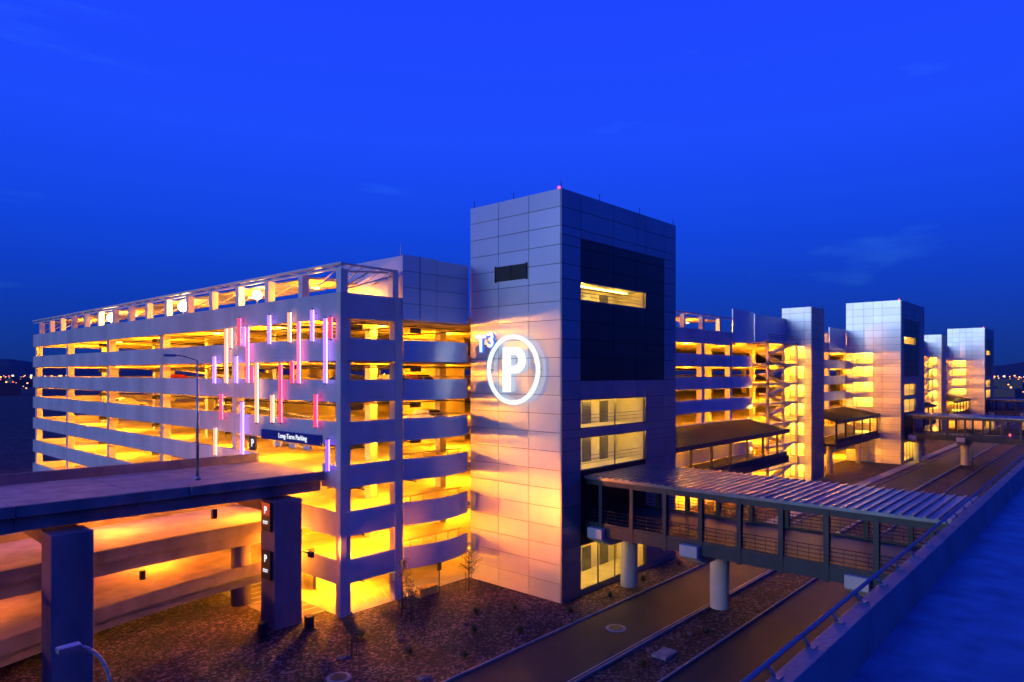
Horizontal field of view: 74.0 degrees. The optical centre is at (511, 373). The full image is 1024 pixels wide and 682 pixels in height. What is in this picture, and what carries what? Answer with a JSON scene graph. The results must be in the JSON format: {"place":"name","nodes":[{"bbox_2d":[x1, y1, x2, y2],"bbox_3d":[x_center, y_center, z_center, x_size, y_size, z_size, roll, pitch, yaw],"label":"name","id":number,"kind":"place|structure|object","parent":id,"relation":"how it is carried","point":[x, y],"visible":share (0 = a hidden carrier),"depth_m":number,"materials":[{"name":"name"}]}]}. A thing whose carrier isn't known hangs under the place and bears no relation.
{"place":"outdoors","nodes":[
{"label":"outdoors","id":0,"kind":"place"},
{"bbox_2d":[416,673,430,680],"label":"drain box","id":1,"kind":"object","parent":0,"point":[422,677],"visible":1,"depth_m":40.04,"materials":[{"name":"concrete"}]},
{"bbox_2d":[415,583,438,597],"bbox_3d":[-6.978,17.700,55.466,0.700,0.600,2.100,0,0,42],"label":"utility box","id":2,"kind":"object","parent":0,"point":[431,588],"visible":0.94,"depth_m":55.23,"materials":[{"name":"beige metal"}]},
{"bbox_2d":[0,376,1023,681],"bbox_3d":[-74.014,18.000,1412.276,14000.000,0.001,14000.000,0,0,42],"label":"ground","id":3,"kind":"structure","parent":0,"point":[210,638],"depth_m":47.55,"materials":[{"name":"brown soil"}]},
{"bbox_2d":[55,641,111,681],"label":"street lamp","id":4,"kind":"object","parent":3,"relation":"on","point":[68,648],"visible":1,"depth_m":20.13,"materials":[{"name":"metal"}]},
{"bbox_2d":[0,503,310,606],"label":"elevated ramp","id":5,"kind":"structure","parent":3,"relation":"on","point":[128,543],"depth_m":49.74,"materials":[{"name":"concrete"}]},
{"bbox_2d":[0,544,314,667],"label":"elevated ramp","id":6,"kind":"structure","parent":3,"relation":"on","point":[122,597],"depth_m":48.13,"materials":[{"name":"concrete"}]},
{"bbox_2d":[0,453,323,681],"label":"elevated ramp","id":7,"kind":"structure","parent":3,"relation":"on","point":[48,510],"depth_m":43.81,"materials":[{"name":"concrete"}]},
{"bbox_2d":[163,354,200,479],"bbox_3d":[-21.210,2.865,43.746,2.222,8.170,0.437,0,0,-39],"label":"street lamp","id":8,"kind":"object","parent":7,"relation":"on","point":[197,477],"visible":1,"depth_m":44.24,"materials":[{"name":"metal"}]},
{"bbox_2d":[262,549,271,580],"bbox_3d":[-17.295,13.500,47.894,1.200,2.000,0.220,0,0,42],"label":"level sign","id":9,"kind":"object","parent":7,"relation":"attached to","point":[266,564],"visible":1,"depth_m":47.70,"materials":[{"name":"black metal"}]},
{"bbox_2d":[262,501,271,531],"bbox_3d":[-17.295,10.100,47.894,1.200,2.000,0.220,0,0,42],"label":"level sign","id":10,"kind":"object","parent":7,"relation":"attached to","point":[266,516],"visible":1,"depth_m":47.70,"materials":[{"name":"black metal"}]},
{"bbox_2d":[255,620,269,641],"bbox_3d":[-16.851,17.420,45.921,0.700,1.160,0.700,0,0,42],"label":"utility cabinet","id":11,"kind":"object","parent":3,"relation":"on","point":[262,631],"visible":1,"depth_m":45.75,"materials":[{"name":"black metal"}]},
{"bbox_2d":[302,614,315,631],"bbox_3d":[-14.257,17.520,47.756,0.700,0.960,0.700,0,0,42],"label":"utility cabinet","id":12,"kind":"object","parent":3,"relation":"on","point":[308,622],"visible":1,"depth_m":47.60,"materials":[{"name":"black metal"}]},
{"bbox_2d":[326,672,351,681],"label":"manhole cover","id":13,"kind":"object","parent":3,"relation":"on","point":[340,677],"visible":1,"depth_m":40.11,"materials":[{"name":"concrete"}]},
{"bbox_2d":[337,653,349,659],"bbox_3d":[-10.683,17.930,43.058,0.500,0.140,0.700,0,0,42],"label":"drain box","id":14,"kind":"object","parent":3,"relation":"on","point":[342,656],"visible":1,"depth_m":42.90,"materials":[{"name":"concrete"}]},
{"bbox_2d":[338,611,365,657],"bbox_3d":[-10.252,16.565,43.427,2.246,2.872,1.579,0,0,42],"label":"sapling tree","id":15,"kind":"object","parent":3,"relation":"on","point":[351,623],"visible":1,"depth_m":43.20,"materials":[{"name":"green plant"}]},
{"bbox_2d":[353,628,367,637],"bbox_3d":[-10.263,17.657,46.245,1.113,0.660,0.928,0,0,23],"label":"desert shrub","id":16,"kind":"object","parent":3,"relation":"on","point":[362,634],"visible":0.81,"depth_m":46.22,"materials":[{"name":"green plant"}]},
{"bbox_2d":[397,637,404,641],"bbox_3d":[-7.501,17.926,45.776,0.514,0.334,0.496,0,0,42],"label":"boulder","id":17,"kind":"object","parent":3,"relation":"on","point":[400,639],"visible":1,"depth_m":45.62,"materials":[{"name":"stone"}]},
{"bbox_2d":[387,558,417,616],"bbox_3d":[-8.159,15.778,50.305,2.182,4.444,2.074,0,0,-4],"label":"sapling tree","id":18,"kind":"object","parent":3,"relation":"on","point":[403,561],"visible":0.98,"depth_m":50.37,"materials":[{"name":"green plant"}]},
{"bbox_2d":[395,587,424,623],"bbox_3d":[-7.269,16.736,49.195,2.186,2.532,1.509,0,0,42],"label":"sapling tree","id":19,"kind":"object","parent":3,"relation":"on","point":[413,597],"visible":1,"depth_m":48.95,"materials":[{"name":"green plant"}]},
{"bbox_2d":[404,644,416,654],"bbox_3d":[-6.555,17.708,43.544,0.889,0.564,0.908,0,0,4],"label":"desert shrub","id":20,"kind":"object","parent":3,"relation":"on","point":[410,649],"visible":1,"depth_m":43.60,"materials":[{"name":"green plant"}]},
{"bbox_2d":[437,562,440,593],"bbox_3d":[-5.956,16.750,55.555,0.100,2.500,0.400,0,0,42],"label":"sign post","id":21,"kind":"object","parent":3,"relation":"on","point":[438,566],"visible":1,"depth_m":55.52,"materials":[{"name":"black metal"}]},
{"bbox_2d":[458,649,470,657],"bbox_3d":[-2.976,17.765,43.033,0.753,0.451,0.828,0,0,42],"label":"desert shrub","id":22,"kind":"object","parent":3,"relation":"on","point":[465,653],"visible":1,"depth_m":43.04,"materials":[{"name":"green plant"}]},
{"bbox_2d":[459,546,481,591],"bbox_3d":[-3.413,16.121,56.046,2.088,3.760,1.680,0,0,1],"label":"sapling tree","id":23,"kind":"object","parent":3,"relation":"on","point":[468,568],"visible":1,"depth_m":56.18,"materials":[{"name":"green plant"}]},
{"bbox_2d":[470,624,478,632],"bbox_3d":[-2.631,17.728,47.284,0.843,0.525,0.978,0,0,42],"label":"desert shrub","id":24,"kind":"object","parent":3,"relation":"on","point":[474,628],"visible":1,"depth_m":47.28,"materials":[{"name":"green plant"}]},
{"bbox_2d":[471,606,480,613],"bbox_3d":[-2.663,17.710,50.834,0.833,0.558,0.972,0,0,-14],"label":"desert shrub","id":25,"kind":"object","parent":3,"relation":"on","point":[476,610],"visible":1,"depth_m":50.80,"materials":[{"name":"green plant"}]},
{"bbox_2d":[32,243,947,617],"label":"parking garage","id":26,"kind":"structure","parent":3,"relation":"on","point":[388,495],"depth_m":62.61,"materials":[{"name":"concrete"}]},
{"bbox_2d":[116,398,147,405],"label":"parked car","id":27,"kind":"object","parent":26,"relation":"on","point":[126,401],"visible":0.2,"depth_m":87.53,"materials":[{"name":"white paint"}]},
{"bbox_2d":[171,374,189,377],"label":"parked car","id":28,"kind":"object","parent":26,"relation":"on","point":[178,376],"visible":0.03,"depth_m":76.67,"materials":[{"name":"red paint"}]},
{"bbox_2d":[207,405,254,414],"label":"parked car","id":29,"kind":"object","parent":26,"relation":"on","point":[227,408],"visible":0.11,"depth_m":67.74,"materials":[{"name":"silver paint"}]},
{"bbox_2d":[249,436,256,450],"bbox_3d":[-22.279,6.000,58.424,1.100,1.200,0.180,0,0,42],"label":"parking symbol sign","id":30,"kind":"object","parent":26,"relation":"attached to","point":[252,442],"visible":1,"depth_m":58.24,"materials":[{"name":"black metal"}]},
{"bbox_2d":[212,308,335,472],"bbox_3d":[-20.413,1.355,56.611,19.396,12.610,0.618,0,0,42],"label":"light bar art","id":31,"kind":"object","parent":26,"relation":"attached to","point":[245,337],"visible":0.98,"depth_m":56.01,"materials":[{"name":"multicoloured"}]},
{"bbox_2d":[261,429,321,450],"bbox_3d":[-17.821,5.325,54.484,9.000,1.250,0.230,0,0,42],"label":"parking entrance sign","id":32,"kind":"object","parent":26,"relation":"attached to","point":[303,438],"visible":1,"depth_m":54.02,"materials":[{"name":"blue metal"}]},
{"bbox_2d":[330,374,364,379],"bbox_3d":[-13.404,0.804,54.457,4.498,1.448,1.870,0,0,42],"label":"parked car","id":33,"kind":"object","parent":26,"relation":"on","point":[356,377],"depth_m":53.89,"materials":[{"name":"grey paint"}]},
{"bbox_2d":[374,374,407,379],"bbox_3d":[-10.393,0.804,57.801,4.498,1.448,1.870,0,0,42],"label":"parked car","id":34,"kind":"object","parent":26,"relation":"on","point":[383,376],"visible":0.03,"depth_m":57.23,"materials":[{"name":"silver paint"}]},
{"bbox_2d":[405,374,432,378],"bbox_3d":[-8.520,0.804,59.882,4.498,1.448,1.870,0,0,42],"label":"parked car","id":35,"kind":"object","parent":26,"relation":"on","point":[418,377],"visible":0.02,"depth_m":59.11,"materials":[{"name":"red paint"}]},
{"bbox_2d":[403,409,448,417],"bbox_3d":[-7.717,3.924,60.773,4.498,1.448,1.870,0,0,42],"label":"parked car","id":36,"kind":"object","parent":26,"relation":"on","point":[418,411],"visible":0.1,"depth_m":60.01,"materials":[{"name":"white paint"}]},
{"bbox_2d":[0,377,1023,396],"bbox_3d":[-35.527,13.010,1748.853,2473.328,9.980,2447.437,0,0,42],"label":"distant buildings","id":37,"kind":"structure","parent":3,"relation":"on","point":[1002,389],"depth_m":735.97,"materials":[{"name":"black"}]},
{"bbox_2d":[513,624,525,632],"bbox_3d":[0.572,17.715,47.288,1.018,0.547,0.920,0,0,42],"label":"desert shrub","id":38,"kind":"object","parent":3,"relation":"on","point":[519,629],"visible":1,"depth_m":47.28,"materials":[{"name":"green plant"}]},
{"bbox_2d":[566,605,574,611],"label":"desert shrub","id":39,"kind":"object","parent":3,"relation":"on","point":[569,609],"visible":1,"depth_m":51.23,"materials":[{"name":"green plant"}]},
{"bbox_2d":[639,658,648,665],"bbox_3d":[8.077,17.759,41.867,0.859,0.455,0.770,0,0,-23],"label":"desert shrub","id":40,"kind":"object","parent":3,"relation":"on","point":[642,662],"visible":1,"depth_m":41.85,"materials":[{"name":"green plant"}]},
{"bbox_2d":[651,647,677,660],"bbox_3d":[9.762,17.910,43.421,1.000,0.180,1.600,0,0,42],"label":"drain box","id":41,"kind":"object","parent":3,"relation":"on","point":[664,653],"visible":1,"depth_m":43.21,"materials":[{"name":"concrete"}]},
{"bbox_2d":[686,631,693,635],"bbox_3d":[12.277,17.928,46.799,0.514,0.333,0.493,0,0,12],"label":"boulder","id":42,"kind":"object","parent":3,"relation":"on","point":[690,633],"visible":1,"depth_m":46.65,"materials":[{"name":"stone"}]},
{"bbox_2d":[701,626,711,633],"bbox_3d":[13.411,17.750,47.093,0.823,0.483,0.767,0,0,42],"label":"desert shrub","id":43,"kind":"object","parent":3,"relation":"on","point":[706,630],"visible":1,"depth_m":47.04,"materials":[{"name":"green plant"}]},
{"bbox_2d":[676,419,789,510],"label":"covered walkway","id":44,"kind":"structure","parent":3,"relation":"on","point":[689,438],"depth_m":89.24,"materials":[{"name":"black metal"}]},
{"bbox_2d":[753,334,797,479],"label":"stairwell","id":45,"kind":"object","parent":3,"relation":"on","point":[783,444],"visible":0.83,"depth_m":109.24,"materials":[{"name":"metal"}]},
{"bbox_2d":[584,463,978,609],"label":"pedestrian bridge","id":46,"kind":"structure","parent":3,"relation":"on","point":[718,542],"depth_m":48.42,"materials":[{"name":"metal"}]},
{"bbox_2d":[782,302,823,480],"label":"lift tower","id":47,"kind":"structure","parent":3,"relation":"on","point":[805,328],"depth_m":114.64,"materials":[{"name":"metal"}]},
{"bbox_2d":[790,346,803,358],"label":"window frame","id":48,"kind":"structure","parent":47,"relation":"in","point":[790,346],"depth_m":115.10,"materials":[{"name":"metal"}]},
{"bbox_2d":[790,366,803,378],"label":"window frame","id":49,"kind":"structure","parent":47,"relation":"in","point":[790,366],"depth_m":115.10,"materials":[{"name":"metal"}]},
{"bbox_2d":[790,403,803,415],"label":"window frame","id":50,"kind":"structure","parent":47,"relation":"in","point":[798,403],"depth_m":115.02,"materials":[{"name":"metal"}]},
{"bbox_2d":[790,422,803,435],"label":"window frame","id":51,"kind":"structure","parent":47,"relation":"in","point":[793,422],"depth_m":115.10,"materials":[{"name":"metal"}]},
{"bbox_2d":[791,347,803,358],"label":"window interior","id":52,"kind":"structure","parent":47,"relation":"in","point":[800,349],"depth_m":116.29,"materials":[{"name":"glass"}]},
{"bbox_2d":[791,367,803,378],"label":"window interior","id":53,"kind":"structure","parent":47,"relation":"in","point":[800,369],"depth_m":116.24,"materials":[{"name":"glass"}]},
{"bbox_2d":[791,385,803,396],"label":"window interior","id":54,"kind":"structure","parent":47,"relation":"in","point":[800,387],"depth_m":116.29,"materials":[{"name":"glass"}]},
{"bbox_2d":[791,403,803,415],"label":"window interior","id":55,"kind":"structure","parent":47,"relation":"in","point":[800,406],"depth_m":116.20,"materials":[{"name":"glass"}]},
{"bbox_2d":[791,423,803,434],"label":"window interior","id":56,"kind":"structure","parent":47,"relation":"in","point":[800,425],"depth_m":116.20,"materials":[{"name":"glass"}]},
{"bbox_2d":[791,443,803,455],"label":"window interior","id":57,"kind":"structure","parent":47,"relation":"in","point":[800,446],"depth_m":116.29,"materials":[{"name":"glass"}]},
{"bbox_2d":[791,465,803,476],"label":"window interior","id":58,"kind":"structure","parent":47,"relation":"in","point":[800,467],"depth_m":116.20,"materials":[{"name":"glass"}]},
{"bbox_2d":[824,407,879,472],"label":"covered walkway","id":59,"kind":"structure","parent":3,"relation":"on","point":[841,415],"depth_m":126.02,"materials":[{"name":"black metal"}]},
{"bbox_2d":[740,454,1023,681],"bbox_3d":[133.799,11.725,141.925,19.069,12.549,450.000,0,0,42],"label":"railing","id":60,"kind":"object","parent":3,"relation":"on","point":[945,604],"visible":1,"depth_m":18.05,"materials":[{"name":"metal"}]},
{"bbox_2d":[924,351,932,430],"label":"stairwell","id":61,"kind":"object","parent":3,"relation":"on","point":[927,380],"visible":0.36,"depth_m":190.33,"materials":[{"name":"concrete"}]},
{"bbox_2d":[924,402,936,425],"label":"covered walkway","id":62,"kind":"structure","parent":3,"relation":"on","point":[928,406],"depth_m":172.72,"materials":[{"name":"black metal"}]},
{"bbox_2d":[924,333,945,431],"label":"lift tower","id":63,"kind":"structure","parent":3,"relation":"on","point":[935,346],"depth_m":195.37,"materials":[{"name":"metal"}]},
{"bbox_2d":[929,358,936,364],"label":"window interior","id":64,"kind":"structure","parent":63,"relation":"in","point":[930,359],"depth_m":197.18,"materials":[{"name":"glass"}]},
{"bbox_2d":[929,369,936,375],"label":"window interior","id":65,"kind":"structure","parent":63,"relation":"in","point":[934,370],"depth_m":197.18,"materials":[{"name":"glass"}]},
{"bbox_2d":[929,380,936,386],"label":"window interior","id":66,"kind":"structure","parent":63,"relation":"in","point":[934,381],"depth_m":197.18,"materials":[{"name":"glass"}]},
{"bbox_2d":[929,391,936,397],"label":"window interior","id":67,"kind":"structure","parent":63,"relation":"in","point":[934,392],"depth_m":197.18,"materials":[{"name":"glass"}]},
{"bbox_2d":[946,394,970,431],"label":"covered walkway","id":68,"kind":"structure","parent":3,"relation":"on","point":[955,399],"depth_m":208.81,"materials":[{"name":"black metal"}]},
{"bbox_2d":[905,412,1023,465],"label":"pedestrian bridge","id":69,"kind":"structure","parent":3,"relation":"on","point":[963,439],"depth_m":132.18,"materials":[{"name":"metal"}]},
{"bbox_2d":[971,434,1019,465],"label":"traffic signal","id":70,"kind":"object","parent":3,"relation":"on","point":[1009,435],"visible":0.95,"depth_m":130.97,"materials":[{"name":"metal"}]},
{"bbox_2d":[987,398,1023,429],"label":"pedestrian bridge","id":71,"kind":"structure","parent":3,"relation":"on","point":[996,411],"depth_m":215.34,"materials":[{"name":"metal"}]},
{"bbox_2d":[0,359,1023,375],"bbox_3d":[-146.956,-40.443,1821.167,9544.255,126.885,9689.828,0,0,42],"label":"mountains","id":72,"kind":"structure","parent":0,"point":[9,367],"depth_m":4667.58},
{"bbox_2d":[0,375,1023,388],"bbox_3d":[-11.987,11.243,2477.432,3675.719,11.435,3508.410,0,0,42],"label":"city lights","id":73,"kind":"object","parent":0,"point":[61,375],"visible":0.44,"depth_m":1949.36,"materials":[{"name":"orange"}]},
{"bbox_2d":[0,0,1023,371],"label":"sky","id":74,"kind":"structure","parent":0,"point":[832,154],"materials":[{"name":"blue"}]},
{"bbox_2d":[471,181,675,603],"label":"elevator tower","id":75,"kind":"structure","parent":0,"point":[577,290],"depth_m":57.08,"materials":[{"name":"metal"}]},
{"bbox_2d":[475,332,540,404],"bbox_3d":[-0.343,-0.447,56.334,6.920,6.115,0.770,0,0,42],"label":"parking circle sign","id":76,"kind":"object","parent":75,"relation":"attached to","point":[508,368],"visible":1,"depth_m":56.19,"materials":[{"name":"white plastic"}]},
{"bbox_2d":[581,283,644,307],"bbox_3d":[7.703,-6.670,59.741,3.100,1.540,10.100,0,0,42],"label":"window interior","id":77,"kind":"structure","parent":75,"relation":"in","point":[640,300],"depth_m":62.64,"materials":[{"name":"glass"}]},
{"bbox_2d":[580,281,645,308],"bbox_3d":[8.727,-6.670,58.818,0.502,1.540,10.100,0,0,42],"label":"window frame","id":78,"kind":"structure","parent":75,"relation":"in","point":[580,281],"depth_m":58.82,"materials":[{"name":"metal"}]},
{"bbox_2d":[581,397,644,427],"bbox_3d":[7.703,3.300,59.741,3.100,2.400,10.100,0,0,42],"label":"window interior","id":79,"kind":"structure","parent":75,"relation":"in","point":[599,406],"depth_m":62.85,"materials":[{"name":"glass"}]},
{"bbox_2d":[580,396,645,428],"bbox_3d":[8.727,3.300,58.818,0.502,2.400,10.100,0,0,42],"label":"window frame","id":80,"kind":"structure","parent":75,"relation":"in","point":[639,396],"depth_m":58.66,"materials":[{"name":"metal"}]},
{"bbox_2d":[581,431,644,469],"bbox_3d":[7.703,6.550,59.741,3.100,2.700,10.100,0,0,42],"label":"window interior","id":81,"kind":"structure","parent":75,"relation":"in","point":[591,446],"depth_m":62.78,"materials":[{"name":"glass"}]},
{"bbox_2d":[580,430,645,470],"bbox_3d":[8.727,6.550,58.818,0.502,2.700,10.100,0,0,42],"label":"window frame","id":82,"kind":"structure","parent":75,"relation":"in","point":[614,458],"depth_m":58.66,"materials":[{"name":"metal"}]},
{"bbox_2d":[581,542,644,588],"bbox_3d":[7.703,15.750,59.741,3.100,3.700,10.100,0,0,42],"label":"window interior","id":83,"kind":"structure","parent":75,"relation":"in","point":[588,551],"depth_m":61.49,"materials":[{"name":"glass"}]},
{"bbox_2d":[580,541,645,590],"bbox_3d":[8.873,15.750,58.687,0.110,3.700,10.100,0,0,42],"label":"window frame","id":84,"kind":"structure","parent":75,"relation":"in","point":[598,582],"depth_m":56.80,"materials":[{"name":"metal"}]},
{"bbox_2d":[441,422,1022,681],"bbox_3d":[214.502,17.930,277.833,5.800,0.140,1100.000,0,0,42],"label":"road","id":85,"kind":"structure","parent":0,"point":[579,650],"depth_m":49.02,"materials":[{"name":"grey asphalt"}]},
{"bbox_2d":[605,624,626,631],"bbox_3d":[7.332,17.953,47.896,1.500,0.055,1.500,0,0,42],"label":"manhole cover","id":86,"kind":"object","parent":85,"relation":"on","point":[616,628],"visible":1,"depth_m":47.76,"materials":[{"name":"metal"}]},
{"bbox_2d":[657,445,1023,681],"bbox_3d":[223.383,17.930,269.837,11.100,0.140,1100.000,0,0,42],"label":"road","id":87,"kind":"structure","parent":0,"point":[740,653],"depth_m":48.25,"materials":[{"name":"grey asphalt"}]},
{"bbox_2d":[846,299,923,464],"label":"elevator tower","id":88,"kind":"structure","parent":0,"point":[885,360],"depth_m":137.65,"materials":[{"name":"metal"}]},
{"bbox_2d":[853,353,872,363],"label":"window interior","id":89,"kind":"structure","parent":88,"relation":"in","point":[868,357],"depth_m":140.65,"materials":[{"name":"glass"}]},
{"bbox_2d":[853,367,872,375],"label":"window interior","id":90,"kind":"structure","parent":88,"relation":"in","point":[857,371],"depth_m":140.72,"materials":[{"name":"glass"}]},
{"bbox_2d":[853,382,872,391],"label":"window interior","id":91,"kind":"structure","parent":88,"relation":"in","point":[857,386],"depth_m":140.78,"materials":[{"name":"glass"}]},
{"bbox_2d":[853,397,872,406],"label":"window interior","id":92,"kind":"structure","parent":88,"relation":"in","point":[865,402],"depth_m":140.78,"materials":[{"name":"glass"}]},
{"bbox_2d":[855,418,872,422],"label":"window interior","id":93,"kind":"structure","parent":88,"relation":"in","point":[864,421],"depth_m":140.65,"materials":[{"name":"glass"}]},
{"bbox_2d":[904,442,913,460],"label":"window interior","id":94,"kind":"structure","parent":88,"relation":"in","point":[907,442],"depth_m":143.95,"materials":[{"name":"glass"}]},
{"bbox_2d":[904,337,914,344],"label":"window interior","id":95,"kind":"structure","parent":88,"relation":"in","point":[908,339],"depth_m":143.95,"materials":[{"name":"glass"}]},
{"bbox_2d":[904,384,914,394],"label":"window interior","id":96,"kind":"structure","parent":88,"relation":"in","point":[906,386],"depth_m":144.23,"materials":[{"name":"glass"}]},
{"bbox_2d":[904,399,914,411],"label":"window interior","id":97,"kind":"structure","parent":88,"relation":"in","point":[906,402],"depth_m":144.09,"materials":[{"name":"glass"}]},
{"bbox_2d":[905,441,913,460],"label":"window frame","id":98,"kind":"structure","parent":88,"relation":"in","point":[908,441],"depth_m":139.62,"materials":[{"name":"metal"}]},
{"bbox_2d":[904,383,915,395],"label":"window frame","id":99,"kind":"structure","parent":88,"relation":"in","point":[911,383],"depth_m":140.96,"materials":[{"name":"metal"}]},
{"bbox_2d":[904,398,915,412],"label":"window frame","id":100,"kind":"structure","parent":88,"relation":"in","point":[911,398],"depth_m":140.58,"materials":[{"name":"metal"}]},
{"bbox_2d":[766,422,1010,523],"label":"pavement","id":101,"kind":"structure","parent":0,"point":[891,471],"depth_m":126.47,"materials":[{"name":"concrete"}]},
{"bbox_2d":[947,326,993,429],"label":"elevator tower","id":102,"kind":"structure","parent":0,"point":[970,367],"depth_m":218.52,"materials":[{"name":"metal"}]},
{"bbox_2d":[952,361,965,366],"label":"window interior","id":103,"kind":"structure","parent":102,"relation":"in","point":[954,363],"depth_m":221.54,"materials":[{"name":"glass"}]},
{"bbox_2d":[952,369,965,374],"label":"window interior","id":104,"kind":"structure","parent":102,"relation":"in","point":[954,371],"depth_m":221.54,"materials":[{"name":"glass"}]},
{"bbox_2d":[952,379,965,384],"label":"window interior","id":105,"kind":"structure","parent":102,"relation":"in","point":[954,381],"depth_m":221.54,"materials":[{"name":"glass"}]},
{"bbox_2d":[952,389,965,394],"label":"window interior","id":106,"kind":"structure","parent":102,"relation":"in","point":[959,390],"depth_m":221.43,"materials":[{"name":"glass"}]},
{"bbox_2d":[952,388,965,394],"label":"window frame","id":107,"kind":"structure","parent":102,"relation":"in","point":[952,388],"depth_m":219.84,"materials":[{"name":"metal"}]},
{"bbox_2d":[986,389,989,397],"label":"window interior","id":108,"kind":"structure","parent":102,"relation":"in","point":[987,391],"depth_m":224.64,"materials":[{"name":"glass"}]}
]}

